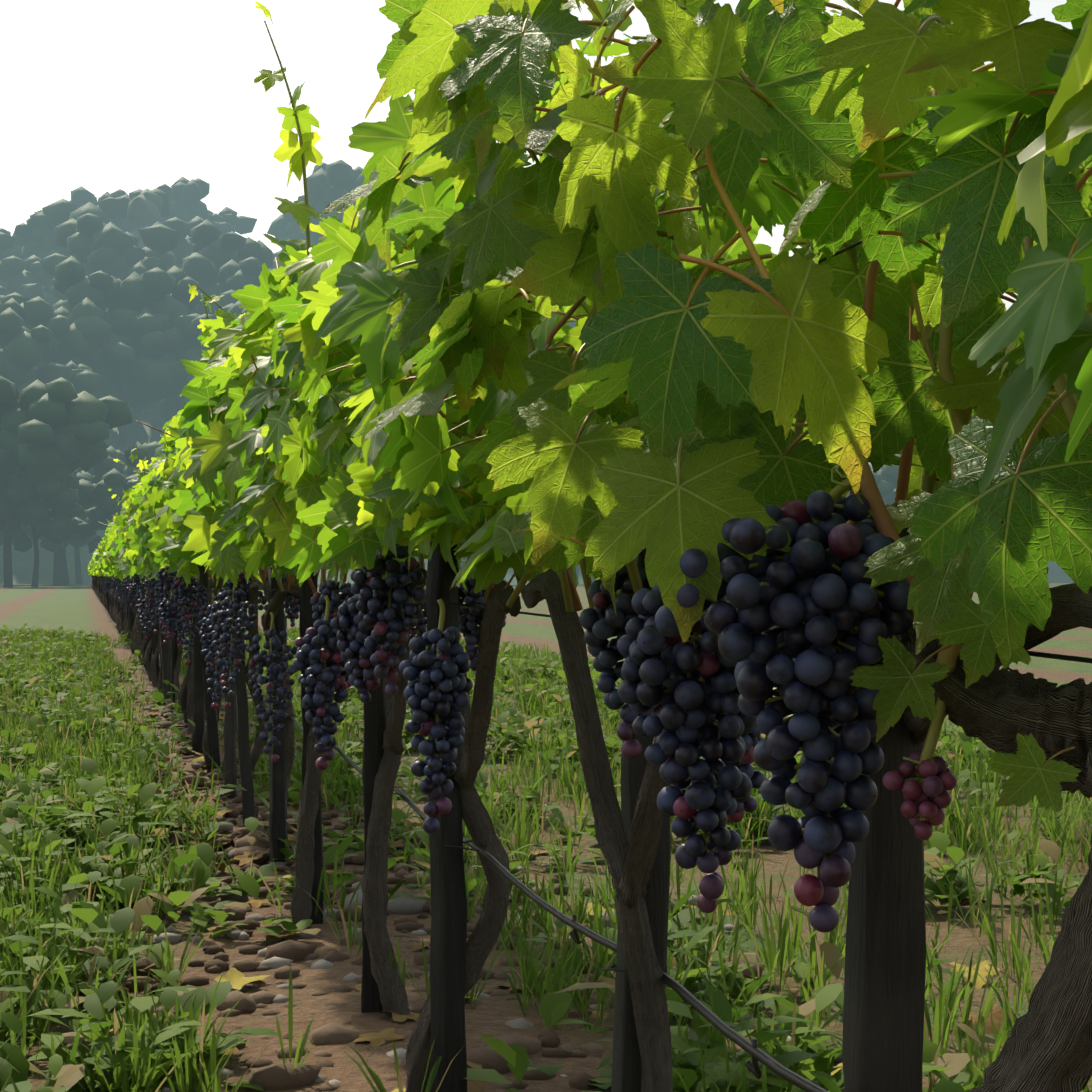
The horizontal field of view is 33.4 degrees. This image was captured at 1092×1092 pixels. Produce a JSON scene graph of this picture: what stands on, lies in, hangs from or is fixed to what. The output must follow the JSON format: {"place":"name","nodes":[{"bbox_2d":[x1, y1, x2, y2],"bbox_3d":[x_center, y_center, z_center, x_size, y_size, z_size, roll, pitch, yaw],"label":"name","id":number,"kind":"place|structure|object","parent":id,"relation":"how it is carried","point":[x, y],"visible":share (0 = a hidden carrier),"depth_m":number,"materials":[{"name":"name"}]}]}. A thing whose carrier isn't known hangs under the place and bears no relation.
{"place":"outdoors","nodes":[
{"label":"outdoors","id":0,"kind":"place"},
{"bbox_2d":[107,0,614,520],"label":"vine escaped shoots","id":1,"kind":"object","parent":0,"point":[303,176],"visible":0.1,"depth_m":2.72,"materials":[{"name":"green plant"}]},
{"bbox_2d":[0,0,1072,310],"label":"sky","id":2,"kind":"structure","parent":0,"point":[100,97],"materials":[{"name":"white"}]},
{"bbox_2d":[0,399,1074,583],"bbox_3d":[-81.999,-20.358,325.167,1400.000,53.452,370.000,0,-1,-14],"label":"hill terrain","id":3,"kind":"structure","parent":0,"point":[23,562],"depth_m":152.86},
{"bbox_2d":[0,228,21,252],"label":"tree","id":4,"kind":"object","parent":3,"relation":"on","point":[18,248],"visible":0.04,"depth_m":293.46,"materials":[{"name":"green plant"}]},
{"bbox_2d":[0,255,56,305],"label":"tree","id":5,"kind":"object","parent":3,"relation":"on","point":[22,282],"visible":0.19,"depth_m":238.44,"materials":[{"name":"green plant"}]},
{"bbox_2d":[0,211,56,288],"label":"tree","id":6,"kind":"object","parent":3,"relation":"on","point":[42,219],"visible":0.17,"depth_m":259.44,"materials":[{"name":"green plant"}]},
{"bbox_2d":[6,212,55,250],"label":"tree","id":7,"kind":"object","parent":3,"relation":"on","point":[20,241],"depth_m":275.91,"materials":[{"name":"green plant"}]},
{"bbox_2d":[0,298,82,364],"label":"tree","id":8,"kind":"object","parent":3,"relation":"on","point":[15,306],"visible":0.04,"depth_m":170.31,"materials":[{"name":"green plant"}]},
{"bbox_2d":[30,269,67,301],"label":"tree","id":9,"kind":"object","parent":3,"relation":"on","point":[41,277],"visible":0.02,"depth_m":240.30,"materials":[{"name":"green plant"}]},
{"bbox_2d":[0,345,98,396],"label":"tree","id":10,"kind":"object","parent":3,"relation":"on","point":[72,364],"depth_m":167.19,"materials":[{"name":"green plant"}]},
{"bbox_2d":[0,307,99,402],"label":"tree","id":11,"kind":"object","parent":3,"relation":"on","point":[24,351],"visible":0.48,"depth_m":156.99,"materials":[{"name":"green plant"}]},
{"bbox_2d":[31,227,70,257],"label":"tree","id":12,"kind":"object","parent":3,"relation":"on","point":[38,234],"visible":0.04,"depth_m":259.49,"materials":[{"name":"green plant"}]},
{"bbox_2d":[20,296,110,370],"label":"tree","id":13,"kind":"object","parent":3,"relation":"on","point":[85,335],"visible":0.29,"depth_m":171.48,"materials":[{"name":"green plant"}]},
{"bbox_2d":[0,256,169,399],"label":"tree","id":14,"kind":"object","parent":3,"relation":"on","point":[74,283],"visible":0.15,"depth_m":176.75,"materials":[{"name":"green plant"}]},
{"bbox_2d":[70,186,126,208],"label":"tree","id":15,"kind":"object","parent":3,"relation":"on","point":[81,196],"visible":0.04,"depth_m":326.82,"materials":[{"name":"green plant"}]},
{"bbox_2d":[42,188,169,255],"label":"tree","id":16,"kind":"object","parent":3,"relation":"on","point":[133,212],"visible":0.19,"depth_m":259.18,"materials":[{"name":"green plant"}]},
{"bbox_2d":[39,213,181,308],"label":"tree","id":17,"kind":"object","parent":3,"relation":"on","point":[92,243],"visible":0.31,"depth_m":215.47,"materials":[{"name":"green plant"}]},
{"bbox_2d":[93,371,147,415],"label":"tree","id":18,"kind":"object","parent":3,"relation":"on","point":[135,406],"visible":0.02,"depth_m":182.00,"materials":[{"name":"green plant"}]},
{"bbox_2d":[66,308,187,446],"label":"tree","id":19,"kind":"object","parent":3,"relation":"on","point":[128,359],"visible":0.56,"depth_m":176.00,"materials":[{"name":"green plant"}]},
{"bbox_2d":[130,289,218,409],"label":"tree","id":20,"kind":"object","parent":3,"relation":"on","point":[195,304],"visible":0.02,"depth_m":184.85,"materials":[{"name":"green plant"}]},
{"bbox_2d":[103,265,247,421],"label":"tree","id":21,"kind":"object","parent":3,"relation":"on","point":[178,340],"visible":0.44,"depth_m":178.52,"materials":[{"name":"green plant"}]},
{"bbox_2d":[152,216,204,268],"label":"tree","id":22,"kind":"object","parent":3,"relation":"on","point":[183,249],"depth_m":240.48,"materials":[{"name":"green plant"}]},
{"bbox_2d":[139,219,274,279],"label":"tree","id":23,"kind":"object","parent":3,"relation":"on","point":[214,245],"visible":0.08,"depth_m":211.92,"materials":[{"name":"green plant"}]},
{"bbox_2d":[157,177,256,234],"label":"tree","id":24,"kind":"object","parent":3,"relation":"on","point":[186,204],"visible":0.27,"depth_m":319.93,"materials":[{"name":"green plant"}]},
{"bbox_2d":[180,252,271,308],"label":"tree","id":25,"kind":"object","parent":3,"relation":"on","point":[233,276],"visible":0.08,"depth_m":203.10,"materials":[{"name":"green plant"}]},
{"bbox_2d":[274,250,281,260],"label":"tree","id":26,"kind":"object","parent":3,"relation":"on","point":[276,254],"depth_m":340.54,"materials":[{"name":"green plant"}]},
{"bbox_2d":[267,202,313,268],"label":"tree","id":27,"kind":"object","parent":3,"relation":"on","point":[284,227],"visible":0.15,"depth_m":311.47,"materials":[{"name":"green plant"}]},
{"bbox_2d":[295,160,364,242],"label":"tree","id":28,"kind":"object","parent":3,"relation":"on","point":[327,184],"visible":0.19,"depth_m":268.45,"materials":[{"name":"green plant"}]},
{"bbox_2d":[872,454,900,505],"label":"tree","id":29,"kind":"object","parent":3,"relation":"on","point":[886,479],"visible":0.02,"depth_m":123.26,"materials":[{"name":"green plant"}]},
{"bbox_2d":[0,583,1091,1091],"bbox_3d":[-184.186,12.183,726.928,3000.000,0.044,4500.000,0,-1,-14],"label":"ground","id":30,"kind":"structure","parent":0,"point":[72,607],"depth_m":3.83,"materials":[{"name":"brown soil"}]},
{"bbox_2d":[0,430,4,577],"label":"tree","id":31,"kind":"object","parent":30,"relation":"on","point":[2,534],"depth_m":131.82,"materials":[{"name":"green plant"}]},
{"bbox_2d":[11,534,44,546],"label":"tree","id":32,"kind":"object","parent":30,"relation":"on","point":[12,541],"visible":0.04,"depth_m":131.52,"materials":[{"name":"green plant"}]},
{"bbox_2d":[0,466,104,586],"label":"tree","id":33,"kind":"object","parent":30,"relation":"on","point":[58,525],"visible":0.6,"depth_m":110.53,"materials":[{"name":"green plant"}]},
{"bbox_2d":[26,474,92,584],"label":"tree","id":34,"kind":"object","parent":30,"relation":"on","point":[49,545],"visible":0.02,"depth_m":125.83,"materials":[{"name":"green plant"}]},
{"bbox_2d":[45,470,96,570],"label":"tree","id":35,"kind":"object","parent":30,"relation":"on","point":[71,539],"visible":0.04,"depth_m":128.04,"materials":[{"name":"green plant"}]},
{"bbox_2d":[21,448,122,584],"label":"tree","id":36,"kind":"object","parent":30,"relation":"on","point":[104,466],"visible":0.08,"depth_m":127.44,"materials":[{"name":"green plant"}]},
{"bbox_2d":[0,376,150,586],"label":"tree","id":37,"kind":"object","parent":30,"relation":"on","point":[54,435],"visible":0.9,"depth_m":107.53,"materials":[{"name":"green plant"}]},
{"bbox_2d":[74,467,92,583],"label":"tree","id":38,"kind":"object","parent":30,"relation":"on","point":[78,576],"visible":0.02,"depth_m":142.77,"materials":[{"name":"green plant"}]},
{"bbox_2d":[63,470,105,584],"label":"tree","id":39,"kind":"object","parent":30,"relation":"on","point":[65,576],"depth_m":130.25,"materials":[{"name":"green plant"}]},
{"bbox_2d":[71,468,137,552],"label":"tree","id":40,"kind":"object","parent":30,"relation":"on","point":[115,481],"visible":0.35,"depth_m":112.57,"materials":[{"name":"green plant"}]},
{"bbox_2d":[86,442,146,544],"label":"tree","id":41,"kind":"object","parent":30,"relation":"on","point":[126,470],"visible":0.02,"depth_m":142.27,"materials":[{"name":"green plant"}]},
{"bbox_2d":[122,441,161,476],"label":"tree","id":42,"kind":"object","parent":30,"relation":"on","point":[152,447],"depth_m":135.54,"materials":[{"name":"green plant"}]},
{"bbox_2d":[146,447,165,471],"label":"tree","id":43,"kind":"object","parent":30,"relation":"on","point":[159,449],"depth_m":126.95,"materials":[{"name":"green plant"}]},
{"bbox_2d":[3,696,842,1091],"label":"stones","id":44,"kind":"object","parent":30,"relation":"on","point":[281,958],"visible":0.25,"depth_m":3.55,"materials":[{"name":"brown stone"}]},
{"bbox_2d":[459,557,466,584],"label":"tree","id":45,"kind":"object","parent":30,"relation":"on","point":[462,564],"depth_m":132.05,"materials":[{"name":"green plant"}]},
{"bbox_2d":[92,516,925,1091],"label":"vine stakes","id":46,"kind":"object","parent":30,"relation":"on","point":[884,1002],"visible":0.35,"depth_m":1.73,"materials":[{"name":"brown wood"}]},
{"bbox_2d":[45,686,1014,1091],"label":"fallen leaves","id":47,"kind":"object","parent":30,"relation":"on","point":[237,978],"visible":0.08,"depth_m":3.39,"materials":[{"name":"plant"}]},
{"bbox_2d":[0,623,1091,1091],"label":"ground weeds","id":48,"kind":"object","parent":30,"relation":"on","point":[108,815],"depth_m":3.95,"materials":[{"name":"green plant"}]},
{"bbox_2d":[576,561,578,583],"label":"tree","id":49,"kind":"object","parent":30,"relation":"on","point":[577,571],"depth_m":149.37,"materials":[{"name":"green plant"}]},
{"bbox_2d":[92,569,1091,1091],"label":"vine trunks","id":50,"kind":"object","parent":30,"relation":"on","point":[1048,1041],"visible":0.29,"depth_m":1.70,"materials":[{"name":"brown plant"}]},
{"bbox_2d":[87,497,140,580],"bbox_3d":[-14.036,0.575,57.295,0.666,0.800,92.083,0,-1,-14],"label":"vine canopy","id":51,"kind":"object","parent":50,"relation":"on","point":[105,560],"visible":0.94,"depth_m":17.43,"materials":[{"name":"green plant"}]},
{"bbox_2d":[98,0,642,543],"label":"vine leaves","id":52,"kind":"object","parent":51,"relation":"attached to","point":[292,152],"visible":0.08,"depth_m":2.72,"materials":[{"name":"green plant"}]},
{"bbox_2d":[115,38,747,590],"bbox_3d":[-1.310,-0.202,7.219,0.610,0.739,11.464,0,-1,-14],"label":"vine canopy","id":53,"kind":"object","parent":50,"relation":"on","point":[159,524],"visible":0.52,"depth_m":5.93,"materials":[{"name":"green plant"}]},
{"bbox_2d":[101,490,956,932],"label":"grape bunches","id":54,"kind":"object","parent":50,"relation":"on","point":[361,630],"visible":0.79,"depth_m":1.31,"materials":[{"name":"purple food"}]},
{"bbox_2d":[100,22,1091,916],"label":"grape stems","id":55,"kind":"object","parent":50,"relation":"attached to","point":[868,490],"visible":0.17,"depth_m":1.06,"materials":[{"name":"brown plant"}]},
{"bbox_2d":[134,240,1091,1091],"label":"trellis wires","id":56,"kind":"object","parent":50,"relation":"attached to","point":[754,1050],"visible":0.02,"depth_m":1.68,"materials":[{"name":"grey metal"}]},
{"bbox_2d":[177,0,1091,613],"bbox_3d":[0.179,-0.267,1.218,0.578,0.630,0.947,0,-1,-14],"label":"vine canopy","id":57,"kind":"object","parent":50,"relation":"on","point":[480,76],"visible":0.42,"depth_m":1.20,"materials":[{"name":"green plant"}]},
{"bbox_2d":[486,0,1091,812],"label":"vine leaves","id":58,"kind":"object","parent":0,"point":[732,338],"visible":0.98,"depth_m":1.00,"materials":[{"name":"green plant"}]}
]}

